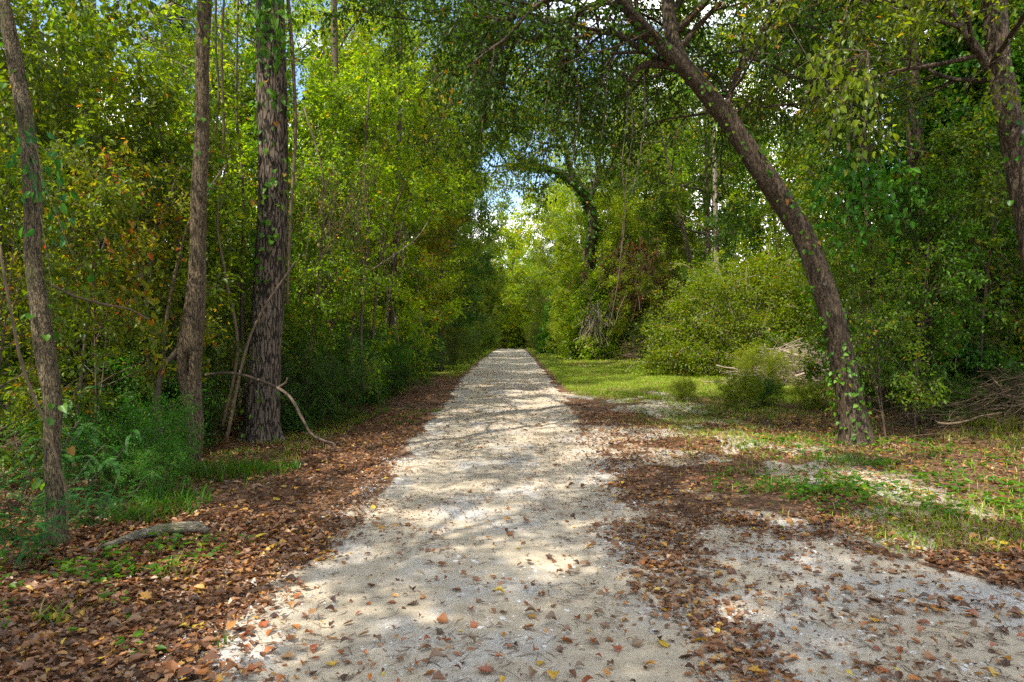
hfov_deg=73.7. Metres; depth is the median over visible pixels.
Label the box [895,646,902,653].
fallen leaf
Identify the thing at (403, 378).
shrub
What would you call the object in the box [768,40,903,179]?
leafy branch
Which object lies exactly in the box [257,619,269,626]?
fallen leaf
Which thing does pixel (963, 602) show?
fallen leaf
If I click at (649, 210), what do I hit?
vine covered tree
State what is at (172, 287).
bare stem
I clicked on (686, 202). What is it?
broadleaf tree
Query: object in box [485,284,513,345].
broadleaf tree
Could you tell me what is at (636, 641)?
fallen leaf
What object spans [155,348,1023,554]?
grass
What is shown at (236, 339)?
bare stem
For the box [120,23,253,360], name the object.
broadleaf tree
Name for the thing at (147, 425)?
shrub
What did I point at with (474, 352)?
shrub
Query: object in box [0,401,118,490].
feathery shrub
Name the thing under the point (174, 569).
grass tuft
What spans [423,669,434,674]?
fallen leaf
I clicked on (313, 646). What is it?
fallen leaf
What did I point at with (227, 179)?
sapling
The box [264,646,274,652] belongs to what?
fallen leaf
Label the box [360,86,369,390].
bare stem
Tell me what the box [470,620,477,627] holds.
fallen leaf
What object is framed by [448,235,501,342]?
understory tree
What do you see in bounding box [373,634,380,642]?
fallen leaf
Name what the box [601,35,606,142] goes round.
hanging vine
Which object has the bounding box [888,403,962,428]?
grass tuft
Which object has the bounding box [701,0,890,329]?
broadleaf tree
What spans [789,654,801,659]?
fallen leaf
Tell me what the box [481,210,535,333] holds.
broadleaf tree
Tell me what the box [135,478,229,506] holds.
grass tuft
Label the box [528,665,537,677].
fallen leaf
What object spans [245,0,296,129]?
leafy branch
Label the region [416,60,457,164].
leafy branch
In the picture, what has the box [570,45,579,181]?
hanging vine
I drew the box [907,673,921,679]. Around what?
fallen leaf
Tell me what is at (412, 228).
broadleaf tree
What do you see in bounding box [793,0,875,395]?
pale tree
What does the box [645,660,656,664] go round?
fallen leaf
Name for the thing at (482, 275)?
understory tree
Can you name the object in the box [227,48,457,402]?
understory tree
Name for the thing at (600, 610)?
fallen leaf
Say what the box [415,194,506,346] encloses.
understory tree
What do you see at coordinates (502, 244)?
broadleaf tree
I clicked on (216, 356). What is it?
shrub
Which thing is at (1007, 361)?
understory tree
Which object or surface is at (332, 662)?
fallen leaf
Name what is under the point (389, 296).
bare stem
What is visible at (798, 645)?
fallen leaf
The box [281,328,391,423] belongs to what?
shrub
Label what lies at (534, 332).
shrub
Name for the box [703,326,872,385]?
brush pile
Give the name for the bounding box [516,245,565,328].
understory tree
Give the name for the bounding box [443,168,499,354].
broadleaf tree
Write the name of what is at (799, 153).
broadleaf tree
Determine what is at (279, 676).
fallen leaf
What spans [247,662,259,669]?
fallen leaf
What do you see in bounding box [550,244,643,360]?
bush
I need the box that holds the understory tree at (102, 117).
[0,46,172,324]
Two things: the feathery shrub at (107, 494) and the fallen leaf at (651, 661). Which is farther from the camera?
the feathery shrub at (107, 494)
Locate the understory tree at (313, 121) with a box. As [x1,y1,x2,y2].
[183,48,374,348]
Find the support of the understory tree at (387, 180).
on the ground at (760, 501)
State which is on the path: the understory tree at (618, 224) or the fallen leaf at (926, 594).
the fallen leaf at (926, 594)
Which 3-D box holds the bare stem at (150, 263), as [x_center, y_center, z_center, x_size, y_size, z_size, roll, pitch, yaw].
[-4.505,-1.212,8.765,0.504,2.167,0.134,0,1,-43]
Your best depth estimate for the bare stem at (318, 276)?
12.54 m
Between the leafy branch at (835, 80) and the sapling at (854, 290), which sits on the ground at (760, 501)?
the sapling at (854, 290)
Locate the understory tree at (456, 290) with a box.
[371,109,472,330]
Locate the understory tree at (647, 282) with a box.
[619,205,708,360]
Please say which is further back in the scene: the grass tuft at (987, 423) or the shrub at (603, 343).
the shrub at (603, 343)
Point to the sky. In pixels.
(98, 2)
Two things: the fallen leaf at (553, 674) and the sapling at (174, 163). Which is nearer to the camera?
the fallen leaf at (553, 674)
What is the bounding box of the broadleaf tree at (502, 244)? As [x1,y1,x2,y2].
[459,189,508,318]
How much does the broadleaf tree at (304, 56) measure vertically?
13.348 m
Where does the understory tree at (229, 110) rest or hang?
on the ground at (760, 501)
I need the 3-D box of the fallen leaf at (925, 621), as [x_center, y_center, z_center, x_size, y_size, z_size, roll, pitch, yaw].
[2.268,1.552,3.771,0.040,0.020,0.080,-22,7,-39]
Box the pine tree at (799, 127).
[784,36,825,316]
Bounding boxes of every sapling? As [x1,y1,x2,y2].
[0,0,127,381]
[0,0,164,374]
[0,0,255,387]
[0,43,111,326]
[0,46,253,438]
[0,81,237,339]
[0,112,173,502]
[0,136,229,463]
[142,150,327,424]
[250,127,403,417]
[776,121,936,404]
[796,226,951,439]
[830,148,1017,433]
[888,90,1023,412]
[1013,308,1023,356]
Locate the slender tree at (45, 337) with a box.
[0,0,250,547]
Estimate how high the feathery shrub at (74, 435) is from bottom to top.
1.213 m
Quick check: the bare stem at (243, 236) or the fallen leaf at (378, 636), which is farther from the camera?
the bare stem at (243, 236)
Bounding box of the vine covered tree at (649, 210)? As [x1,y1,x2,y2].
[630,188,666,301]
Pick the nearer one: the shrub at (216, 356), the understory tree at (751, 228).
the shrub at (216, 356)
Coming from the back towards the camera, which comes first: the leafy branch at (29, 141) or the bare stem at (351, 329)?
the bare stem at (351, 329)
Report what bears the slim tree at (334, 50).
on the ground at (760, 501)
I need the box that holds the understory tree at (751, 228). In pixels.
[677,193,800,338]
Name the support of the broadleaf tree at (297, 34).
on the ground at (760, 501)
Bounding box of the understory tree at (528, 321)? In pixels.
[516,263,550,332]
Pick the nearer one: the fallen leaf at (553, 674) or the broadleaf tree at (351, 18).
the fallen leaf at (553, 674)
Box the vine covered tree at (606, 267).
[594,221,642,359]
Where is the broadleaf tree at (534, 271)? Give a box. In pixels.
[522,261,556,320]
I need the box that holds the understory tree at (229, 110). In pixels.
[126,88,317,375]
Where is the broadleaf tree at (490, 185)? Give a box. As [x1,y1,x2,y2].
[391,70,499,276]
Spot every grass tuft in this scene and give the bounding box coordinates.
[22,593,96,625]
[97,488,208,524]
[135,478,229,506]
[138,551,200,580]
[163,452,281,483]
[204,627,239,649]
[220,455,304,474]
[747,472,857,495]
[804,450,895,467]
[845,504,949,533]
[877,510,1023,552]
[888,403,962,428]
[951,407,1023,434]
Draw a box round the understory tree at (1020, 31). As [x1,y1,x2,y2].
[889,0,1023,359]
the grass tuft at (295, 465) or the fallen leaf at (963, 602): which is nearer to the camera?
the fallen leaf at (963, 602)
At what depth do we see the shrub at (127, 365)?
8.49 m
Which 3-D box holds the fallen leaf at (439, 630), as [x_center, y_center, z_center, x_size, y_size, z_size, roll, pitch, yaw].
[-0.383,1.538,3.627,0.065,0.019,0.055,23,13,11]
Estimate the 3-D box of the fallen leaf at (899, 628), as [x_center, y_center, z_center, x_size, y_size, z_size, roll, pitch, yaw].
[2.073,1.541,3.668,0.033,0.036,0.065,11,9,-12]
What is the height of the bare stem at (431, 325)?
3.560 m
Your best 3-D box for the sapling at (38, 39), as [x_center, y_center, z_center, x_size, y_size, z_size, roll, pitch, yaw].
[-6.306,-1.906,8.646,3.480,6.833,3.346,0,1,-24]
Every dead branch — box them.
[50,284,148,319]
[204,372,335,449]
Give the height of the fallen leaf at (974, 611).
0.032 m
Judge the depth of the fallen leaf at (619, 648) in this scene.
3.46 m
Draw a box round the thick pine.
[236,0,323,443]
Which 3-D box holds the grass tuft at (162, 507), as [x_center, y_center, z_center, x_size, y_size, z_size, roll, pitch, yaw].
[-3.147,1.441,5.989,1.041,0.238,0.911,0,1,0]
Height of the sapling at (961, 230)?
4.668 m
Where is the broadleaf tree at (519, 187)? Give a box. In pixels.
[387,11,586,309]
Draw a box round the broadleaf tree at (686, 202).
[632,94,820,317]
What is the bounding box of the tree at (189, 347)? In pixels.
[176,0,283,469]
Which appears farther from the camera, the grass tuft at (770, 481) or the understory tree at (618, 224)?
the understory tree at (618, 224)
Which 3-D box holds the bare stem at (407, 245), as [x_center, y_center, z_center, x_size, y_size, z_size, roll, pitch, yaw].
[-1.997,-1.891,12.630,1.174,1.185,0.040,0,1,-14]
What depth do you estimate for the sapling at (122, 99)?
9.82 m
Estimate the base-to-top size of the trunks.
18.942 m
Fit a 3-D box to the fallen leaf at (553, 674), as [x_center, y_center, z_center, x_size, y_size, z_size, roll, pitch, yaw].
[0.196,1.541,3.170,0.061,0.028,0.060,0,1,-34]
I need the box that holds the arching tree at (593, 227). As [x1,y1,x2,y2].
[484,40,702,343]
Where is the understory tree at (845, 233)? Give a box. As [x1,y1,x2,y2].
[817,141,940,282]
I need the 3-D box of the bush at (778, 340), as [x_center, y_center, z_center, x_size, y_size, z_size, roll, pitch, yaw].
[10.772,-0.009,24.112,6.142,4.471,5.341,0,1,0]
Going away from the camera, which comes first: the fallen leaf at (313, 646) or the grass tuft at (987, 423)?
the fallen leaf at (313, 646)
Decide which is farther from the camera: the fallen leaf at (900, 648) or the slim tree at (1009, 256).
the slim tree at (1009, 256)
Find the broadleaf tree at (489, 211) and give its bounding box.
[404,149,509,309]
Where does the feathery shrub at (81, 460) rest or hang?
on the ground at (760, 501)
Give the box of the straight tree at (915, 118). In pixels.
[687,0,949,413]
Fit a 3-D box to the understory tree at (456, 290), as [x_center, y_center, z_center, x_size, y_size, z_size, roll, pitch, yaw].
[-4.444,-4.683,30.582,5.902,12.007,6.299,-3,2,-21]
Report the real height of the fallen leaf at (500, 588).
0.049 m
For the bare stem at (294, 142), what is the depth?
10.29 m
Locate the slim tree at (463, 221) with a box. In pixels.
[412,135,498,369]
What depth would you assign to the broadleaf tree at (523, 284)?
91.54 m
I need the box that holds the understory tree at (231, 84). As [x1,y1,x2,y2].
[160,46,306,392]
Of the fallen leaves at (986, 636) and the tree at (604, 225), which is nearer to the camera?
the fallen leaves at (986, 636)
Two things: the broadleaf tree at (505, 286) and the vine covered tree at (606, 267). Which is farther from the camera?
the broadleaf tree at (505, 286)
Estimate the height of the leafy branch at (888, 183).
2.012 m
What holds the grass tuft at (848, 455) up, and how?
on the ground at (760, 501)
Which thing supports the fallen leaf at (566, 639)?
on the path
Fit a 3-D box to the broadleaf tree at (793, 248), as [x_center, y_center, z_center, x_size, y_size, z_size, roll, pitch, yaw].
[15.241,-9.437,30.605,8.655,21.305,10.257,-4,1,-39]
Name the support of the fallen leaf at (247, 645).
on the path
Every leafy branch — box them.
[5,126,94,285]
[80,188,159,357]
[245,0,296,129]
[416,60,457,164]
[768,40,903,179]
[797,143,927,272]
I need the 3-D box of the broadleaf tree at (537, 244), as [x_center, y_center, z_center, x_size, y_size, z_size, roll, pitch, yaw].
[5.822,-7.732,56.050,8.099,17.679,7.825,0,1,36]
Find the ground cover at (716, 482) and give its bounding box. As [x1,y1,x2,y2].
[0,402,1023,653]
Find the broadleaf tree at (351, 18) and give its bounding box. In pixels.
[291,0,437,322]
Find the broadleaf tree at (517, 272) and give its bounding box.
[494,254,536,348]
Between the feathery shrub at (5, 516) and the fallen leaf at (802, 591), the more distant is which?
the feathery shrub at (5, 516)
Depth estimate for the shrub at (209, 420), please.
9.51 m
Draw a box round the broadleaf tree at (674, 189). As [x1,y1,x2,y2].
[555,0,774,357]
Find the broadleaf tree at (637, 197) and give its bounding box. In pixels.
[579,50,730,259]
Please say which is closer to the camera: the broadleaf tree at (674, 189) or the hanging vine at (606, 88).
the hanging vine at (606, 88)
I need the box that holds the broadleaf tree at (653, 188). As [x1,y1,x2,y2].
[574,134,720,277]
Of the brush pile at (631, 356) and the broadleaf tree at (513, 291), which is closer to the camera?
the brush pile at (631, 356)
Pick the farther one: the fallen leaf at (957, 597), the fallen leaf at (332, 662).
the fallen leaf at (957, 597)
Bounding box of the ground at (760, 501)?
[0,347,1023,681]
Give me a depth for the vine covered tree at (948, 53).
13.16 m
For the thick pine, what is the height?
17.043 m
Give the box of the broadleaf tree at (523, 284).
[511,281,532,340]
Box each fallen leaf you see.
[242,643,250,649]
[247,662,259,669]
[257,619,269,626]
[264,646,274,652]
[276,673,285,681]
[291,592,300,598]
[310,643,317,652]
[324,604,334,611]
[326,660,338,665]
[340,673,348,680]
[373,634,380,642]
[418,643,431,649]
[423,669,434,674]
[429,648,443,658]
[434,627,445,633]
[436,612,447,622]
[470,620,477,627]
[478,663,492,671]
[493,586,504,593]
[500,675,505,681]
[525,605,537,612]
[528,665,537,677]
[544,610,556,619]
[547,670,559,678]
[559,636,571,641]
[562,624,570,630]
[575,660,584,666]
[582,675,592,681]
[593,608,603,613]
[600,620,609,627]
[613,645,622,650]
[631,635,642,647]
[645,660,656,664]
[684,662,695,670]
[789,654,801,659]
[793,643,804,649]
[795,587,804,596]
[797,617,807,623]
[818,650,832,659]
[843,585,854,592]
[860,621,870,627]
[877,665,888,671]
[893,624,901,632]
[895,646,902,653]
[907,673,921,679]
[916,619,929,623]
[916,625,925,633]
[918,592,928,596]
[923,649,940,659]
[955,595,962,600]
[957,601,971,608]
[963,609,978,617]
[970,618,977,626]
[988,666,999,675]
[996,625,1008,631]
[999,657,1010,665]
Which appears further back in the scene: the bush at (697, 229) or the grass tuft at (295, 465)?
the bush at (697, 229)
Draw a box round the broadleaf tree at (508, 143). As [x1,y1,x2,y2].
[318,0,596,256]
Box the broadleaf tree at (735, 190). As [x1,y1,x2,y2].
[698,94,826,336]
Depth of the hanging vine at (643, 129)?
9.32 m
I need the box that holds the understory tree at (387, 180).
[287,44,490,377]
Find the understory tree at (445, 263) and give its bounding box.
[335,44,478,329]
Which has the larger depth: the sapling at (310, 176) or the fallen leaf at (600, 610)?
the sapling at (310, 176)
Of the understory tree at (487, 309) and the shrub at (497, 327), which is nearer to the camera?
the understory tree at (487, 309)
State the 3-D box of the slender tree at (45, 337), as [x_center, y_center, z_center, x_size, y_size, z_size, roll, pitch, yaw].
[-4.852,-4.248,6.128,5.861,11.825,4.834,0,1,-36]
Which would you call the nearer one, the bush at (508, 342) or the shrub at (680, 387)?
the shrub at (680, 387)
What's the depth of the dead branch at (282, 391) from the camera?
8.47 m
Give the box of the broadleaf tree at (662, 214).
[607,0,822,361]
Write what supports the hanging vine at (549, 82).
hanging from the leaning tree at (639, 34)
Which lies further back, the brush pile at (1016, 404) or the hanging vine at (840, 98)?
the brush pile at (1016, 404)
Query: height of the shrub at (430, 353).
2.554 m
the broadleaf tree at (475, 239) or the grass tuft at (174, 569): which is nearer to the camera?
the grass tuft at (174, 569)
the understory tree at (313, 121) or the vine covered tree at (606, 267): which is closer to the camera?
the understory tree at (313, 121)
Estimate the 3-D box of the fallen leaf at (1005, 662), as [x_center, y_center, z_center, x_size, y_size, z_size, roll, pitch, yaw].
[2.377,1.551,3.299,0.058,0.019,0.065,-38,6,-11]
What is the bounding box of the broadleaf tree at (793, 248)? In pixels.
[733,0,898,278]
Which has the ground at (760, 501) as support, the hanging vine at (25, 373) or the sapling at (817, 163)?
the sapling at (817, 163)
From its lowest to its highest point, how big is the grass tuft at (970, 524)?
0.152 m
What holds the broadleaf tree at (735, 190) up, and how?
on the ground at (760, 501)
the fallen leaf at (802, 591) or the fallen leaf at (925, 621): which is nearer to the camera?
the fallen leaf at (925, 621)
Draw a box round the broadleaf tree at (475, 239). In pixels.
[398,106,487,317]
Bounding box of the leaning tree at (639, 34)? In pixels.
[303,0,970,446]
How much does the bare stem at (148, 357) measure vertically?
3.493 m
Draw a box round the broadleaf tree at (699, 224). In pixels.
[638,19,775,343]
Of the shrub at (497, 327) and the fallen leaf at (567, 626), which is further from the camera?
the shrub at (497, 327)
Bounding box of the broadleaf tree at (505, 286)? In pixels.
[495,263,524,348]
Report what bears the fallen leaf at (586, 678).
on the path
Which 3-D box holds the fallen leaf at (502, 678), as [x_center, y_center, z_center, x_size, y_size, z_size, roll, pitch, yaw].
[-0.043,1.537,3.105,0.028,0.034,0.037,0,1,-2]
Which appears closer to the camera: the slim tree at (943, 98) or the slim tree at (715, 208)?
the slim tree at (943, 98)
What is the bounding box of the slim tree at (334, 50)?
[324,0,341,395]
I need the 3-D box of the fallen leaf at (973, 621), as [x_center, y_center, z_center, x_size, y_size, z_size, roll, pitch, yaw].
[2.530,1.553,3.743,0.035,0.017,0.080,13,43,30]
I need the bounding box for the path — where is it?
[173,349,1023,681]
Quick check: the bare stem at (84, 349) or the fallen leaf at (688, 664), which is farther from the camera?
the bare stem at (84, 349)
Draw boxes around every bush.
[491,295,522,348]
[509,316,530,348]
[530,269,571,353]
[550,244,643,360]
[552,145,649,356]
[587,168,698,358]
[619,221,842,377]
[636,191,729,356]
[741,289,890,375]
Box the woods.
[1,155,893,365]
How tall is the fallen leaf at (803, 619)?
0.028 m
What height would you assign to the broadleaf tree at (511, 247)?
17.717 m
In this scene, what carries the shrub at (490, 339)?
on the ground at (760, 501)
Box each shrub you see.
[0,283,261,466]
[0,316,139,455]
[0,378,119,508]
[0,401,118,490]
[0,443,128,545]
[0,481,96,573]
[9,323,232,463]
[25,420,178,501]
[32,382,210,492]
[62,465,163,528]
[64,312,247,434]
[88,435,201,505]
[111,359,248,449]
[229,344,354,433]
[280,386,343,431]
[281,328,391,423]
[289,365,370,417]
[303,315,418,410]
[321,310,435,396]
[342,348,411,399]
[357,318,447,385]
[399,314,462,376]
[416,313,477,368]
[444,316,482,365]
[452,321,494,359]
[467,316,498,355]
[479,322,502,352]
[520,321,543,350]
[527,318,555,349]
[540,317,564,355]
[588,326,639,357]
[623,312,709,365]
[667,376,699,401]
[708,367,764,408]
[722,339,809,394]
[740,371,786,408]
[789,374,834,409]
[887,326,1022,420]
[911,368,998,427]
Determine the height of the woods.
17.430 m
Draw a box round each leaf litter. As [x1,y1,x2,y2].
[0,350,1023,681]
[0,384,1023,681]
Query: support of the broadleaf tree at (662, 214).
on the ground at (760, 501)
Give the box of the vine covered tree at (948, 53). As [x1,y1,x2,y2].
[867,0,1023,410]
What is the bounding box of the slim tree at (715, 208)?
[712,125,719,349]
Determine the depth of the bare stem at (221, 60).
9.29 m
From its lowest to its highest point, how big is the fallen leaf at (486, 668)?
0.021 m
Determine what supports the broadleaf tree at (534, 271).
on the ground at (760, 501)
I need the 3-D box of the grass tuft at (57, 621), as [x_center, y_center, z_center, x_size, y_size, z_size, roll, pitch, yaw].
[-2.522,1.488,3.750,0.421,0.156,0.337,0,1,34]
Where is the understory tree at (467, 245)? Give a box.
[397,193,487,341]
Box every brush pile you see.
[592,336,676,361]
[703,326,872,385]
[812,349,1023,442]
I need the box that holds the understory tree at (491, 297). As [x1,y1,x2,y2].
[469,253,506,324]
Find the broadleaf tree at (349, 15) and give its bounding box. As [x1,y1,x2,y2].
[141,0,389,349]
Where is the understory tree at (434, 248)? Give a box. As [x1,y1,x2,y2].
[326,133,461,376]
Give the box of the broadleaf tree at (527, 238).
[522,183,581,322]
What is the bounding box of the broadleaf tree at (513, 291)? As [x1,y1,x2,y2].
[480,249,518,348]
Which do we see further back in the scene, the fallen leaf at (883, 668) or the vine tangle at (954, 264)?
the vine tangle at (954, 264)
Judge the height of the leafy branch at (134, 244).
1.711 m
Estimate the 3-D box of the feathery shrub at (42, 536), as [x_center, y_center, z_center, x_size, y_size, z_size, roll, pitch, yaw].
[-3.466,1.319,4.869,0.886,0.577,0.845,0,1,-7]
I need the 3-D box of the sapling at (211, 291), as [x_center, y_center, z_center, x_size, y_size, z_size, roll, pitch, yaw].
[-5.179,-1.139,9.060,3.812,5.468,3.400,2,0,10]
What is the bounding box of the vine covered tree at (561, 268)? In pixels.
[545,233,580,353]
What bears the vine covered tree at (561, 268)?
on the ground at (760, 501)
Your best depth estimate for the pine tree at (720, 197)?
46.59 m
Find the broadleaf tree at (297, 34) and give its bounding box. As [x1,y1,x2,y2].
[225,0,378,297]
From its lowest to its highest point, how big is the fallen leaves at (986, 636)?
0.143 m
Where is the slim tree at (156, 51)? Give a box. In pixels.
[0,0,300,389]
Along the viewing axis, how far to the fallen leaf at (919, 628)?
3.66 m
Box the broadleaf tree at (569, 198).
[554,109,703,228]
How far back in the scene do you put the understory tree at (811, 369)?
14.73 m
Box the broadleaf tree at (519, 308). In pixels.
[492,179,578,331]
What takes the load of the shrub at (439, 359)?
on the ground at (760, 501)
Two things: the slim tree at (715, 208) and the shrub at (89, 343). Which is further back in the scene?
the slim tree at (715, 208)
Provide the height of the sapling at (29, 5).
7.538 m
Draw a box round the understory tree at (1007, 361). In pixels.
[902,42,1023,386]
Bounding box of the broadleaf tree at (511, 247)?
[453,195,543,323]
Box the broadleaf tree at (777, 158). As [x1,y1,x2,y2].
[689,0,939,347]
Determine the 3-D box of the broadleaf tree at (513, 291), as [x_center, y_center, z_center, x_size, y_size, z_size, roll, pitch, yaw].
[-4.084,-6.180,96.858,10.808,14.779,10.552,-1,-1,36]
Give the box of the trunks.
[32,0,883,332]
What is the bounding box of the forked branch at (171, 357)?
[155,348,176,449]
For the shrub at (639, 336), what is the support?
on the ground at (760, 501)
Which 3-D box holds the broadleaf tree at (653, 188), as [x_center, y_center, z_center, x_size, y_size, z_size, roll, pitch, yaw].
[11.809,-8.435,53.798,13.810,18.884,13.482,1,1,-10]
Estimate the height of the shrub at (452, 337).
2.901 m
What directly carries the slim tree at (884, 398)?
on the ground at (760, 501)
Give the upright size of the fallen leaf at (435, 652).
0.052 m
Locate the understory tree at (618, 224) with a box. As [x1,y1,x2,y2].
[572,191,686,359]
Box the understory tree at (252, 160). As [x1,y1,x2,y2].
[151,108,327,414]
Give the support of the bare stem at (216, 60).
attached to the sapling at (211, 291)
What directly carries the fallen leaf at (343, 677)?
on the path
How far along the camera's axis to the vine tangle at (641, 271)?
40.76 m
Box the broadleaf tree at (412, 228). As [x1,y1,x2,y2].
[305,2,458,325]
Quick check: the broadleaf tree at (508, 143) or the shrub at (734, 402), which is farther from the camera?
the broadleaf tree at (508, 143)
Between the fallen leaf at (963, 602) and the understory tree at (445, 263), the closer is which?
the fallen leaf at (963, 602)
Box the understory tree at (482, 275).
[386,114,500,334]
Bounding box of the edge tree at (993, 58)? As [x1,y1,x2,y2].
[712,0,1023,277]
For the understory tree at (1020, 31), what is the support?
on the ground at (760, 501)
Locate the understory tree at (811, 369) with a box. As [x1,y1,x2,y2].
[775,0,1023,404]
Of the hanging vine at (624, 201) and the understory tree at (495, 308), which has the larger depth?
the understory tree at (495, 308)
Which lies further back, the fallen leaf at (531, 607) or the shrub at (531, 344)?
the shrub at (531, 344)
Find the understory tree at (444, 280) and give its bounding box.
[291,11,466,367]
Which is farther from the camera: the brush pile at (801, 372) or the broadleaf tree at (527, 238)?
the broadleaf tree at (527, 238)
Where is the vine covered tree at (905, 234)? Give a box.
[872,6,1023,395]
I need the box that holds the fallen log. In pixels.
[86,521,209,551]
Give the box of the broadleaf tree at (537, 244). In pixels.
[523,142,611,319]
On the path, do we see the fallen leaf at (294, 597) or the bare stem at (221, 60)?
the fallen leaf at (294, 597)
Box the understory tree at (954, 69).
[837,28,1023,404]
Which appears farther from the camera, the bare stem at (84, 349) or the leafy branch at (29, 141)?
the bare stem at (84, 349)
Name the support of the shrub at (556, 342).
on the ground at (760, 501)
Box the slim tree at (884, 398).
[809,0,929,408]
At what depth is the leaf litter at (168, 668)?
5.00 m
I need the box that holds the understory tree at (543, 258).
[509,208,584,326]
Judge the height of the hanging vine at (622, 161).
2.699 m
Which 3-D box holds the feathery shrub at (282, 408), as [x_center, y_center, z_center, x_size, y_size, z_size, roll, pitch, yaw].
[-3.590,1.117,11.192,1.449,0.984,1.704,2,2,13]
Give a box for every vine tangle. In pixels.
[227,136,433,342]
[562,236,688,340]
[573,301,616,354]
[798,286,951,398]
[850,147,1022,382]
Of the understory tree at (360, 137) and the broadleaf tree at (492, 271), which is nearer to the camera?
the understory tree at (360, 137)
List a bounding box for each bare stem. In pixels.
[74,223,111,439]
[138,195,155,428]
[143,165,182,330]
[151,88,178,339]
[161,165,225,364]
[213,0,219,142]
[216,147,238,426]
[220,0,224,168]
[225,261,295,439]
[235,0,244,417]
[286,0,296,304]
[303,107,325,402]
[348,209,370,384]
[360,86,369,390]
[369,182,404,380]
[372,209,434,269]
[384,187,412,348]
[393,226,405,341]
[428,261,432,360]
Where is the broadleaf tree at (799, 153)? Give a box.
[715,0,1023,393]
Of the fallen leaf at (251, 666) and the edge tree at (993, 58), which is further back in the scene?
the edge tree at (993, 58)
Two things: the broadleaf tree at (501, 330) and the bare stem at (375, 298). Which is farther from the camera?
the broadleaf tree at (501, 330)
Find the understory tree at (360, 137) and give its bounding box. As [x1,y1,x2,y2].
[182,10,440,395]
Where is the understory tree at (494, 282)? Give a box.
[461,239,507,347]
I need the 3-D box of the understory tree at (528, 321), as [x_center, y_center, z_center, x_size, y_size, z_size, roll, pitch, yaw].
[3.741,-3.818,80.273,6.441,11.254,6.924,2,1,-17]
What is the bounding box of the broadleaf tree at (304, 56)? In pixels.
[287,0,543,321]
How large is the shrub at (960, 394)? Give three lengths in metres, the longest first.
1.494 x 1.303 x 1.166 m
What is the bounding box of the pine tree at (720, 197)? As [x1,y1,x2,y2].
[686,85,729,249]
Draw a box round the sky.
[1,0,926,294]
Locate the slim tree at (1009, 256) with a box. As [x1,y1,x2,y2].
[883,3,1023,395]
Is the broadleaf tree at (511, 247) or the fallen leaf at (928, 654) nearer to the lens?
the fallen leaf at (928, 654)
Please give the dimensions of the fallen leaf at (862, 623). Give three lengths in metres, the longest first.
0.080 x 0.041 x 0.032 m
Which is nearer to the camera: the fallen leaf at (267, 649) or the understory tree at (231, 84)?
the fallen leaf at (267, 649)
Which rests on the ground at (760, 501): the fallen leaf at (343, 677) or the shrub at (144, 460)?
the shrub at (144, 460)
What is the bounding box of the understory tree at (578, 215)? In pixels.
[530,206,595,341]
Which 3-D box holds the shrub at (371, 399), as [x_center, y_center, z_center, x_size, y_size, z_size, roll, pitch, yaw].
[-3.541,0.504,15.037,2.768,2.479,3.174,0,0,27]
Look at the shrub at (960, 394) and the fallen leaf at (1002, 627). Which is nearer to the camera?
the fallen leaf at (1002, 627)
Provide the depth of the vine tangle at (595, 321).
40.48 m
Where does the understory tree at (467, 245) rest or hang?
on the ground at (760, 501)
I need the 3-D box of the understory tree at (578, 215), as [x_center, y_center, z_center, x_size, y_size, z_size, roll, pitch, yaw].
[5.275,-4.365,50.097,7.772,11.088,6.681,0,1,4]
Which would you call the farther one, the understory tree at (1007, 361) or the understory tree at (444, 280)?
the understory tree at (444, 280)
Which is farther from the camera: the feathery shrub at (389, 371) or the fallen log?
the feathery shrub at (389, 371)
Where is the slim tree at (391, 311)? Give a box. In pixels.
[322,0,481,392]
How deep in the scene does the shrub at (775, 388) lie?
14.84 m
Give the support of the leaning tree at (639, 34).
on the ground at (760, 501)
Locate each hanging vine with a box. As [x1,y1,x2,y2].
[0,243,68,543]
[544,42,549,111]
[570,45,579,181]
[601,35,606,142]
[608,81,632,330]
[620,64,627,260]
[630,73,645,199]
[789,24,927,152]
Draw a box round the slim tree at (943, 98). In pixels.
[867,0,952,311]
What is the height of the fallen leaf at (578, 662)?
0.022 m
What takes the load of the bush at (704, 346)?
on the ground at (760, 501)
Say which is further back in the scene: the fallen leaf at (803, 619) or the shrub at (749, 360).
the shrub at (749, 360)
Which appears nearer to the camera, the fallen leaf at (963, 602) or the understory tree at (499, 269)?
the fallen leaf at (963, 602)
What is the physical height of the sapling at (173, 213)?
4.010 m
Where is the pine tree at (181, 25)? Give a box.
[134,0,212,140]
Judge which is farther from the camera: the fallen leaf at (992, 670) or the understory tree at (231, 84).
the understory tree at (231, 84)
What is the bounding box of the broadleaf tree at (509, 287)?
[500,271,530,348]
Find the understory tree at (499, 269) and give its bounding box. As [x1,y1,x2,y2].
[459,263,510,348]
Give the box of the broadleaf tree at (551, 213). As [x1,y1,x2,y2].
[521,152,592,317]
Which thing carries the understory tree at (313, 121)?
on the ground at (760, 501)
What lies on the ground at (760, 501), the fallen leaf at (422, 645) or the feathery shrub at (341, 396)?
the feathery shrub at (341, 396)
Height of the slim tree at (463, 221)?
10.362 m
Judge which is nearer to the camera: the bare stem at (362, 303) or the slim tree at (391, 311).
the bare stem at (362, 303)
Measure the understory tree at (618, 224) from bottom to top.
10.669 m
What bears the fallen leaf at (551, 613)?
on the path

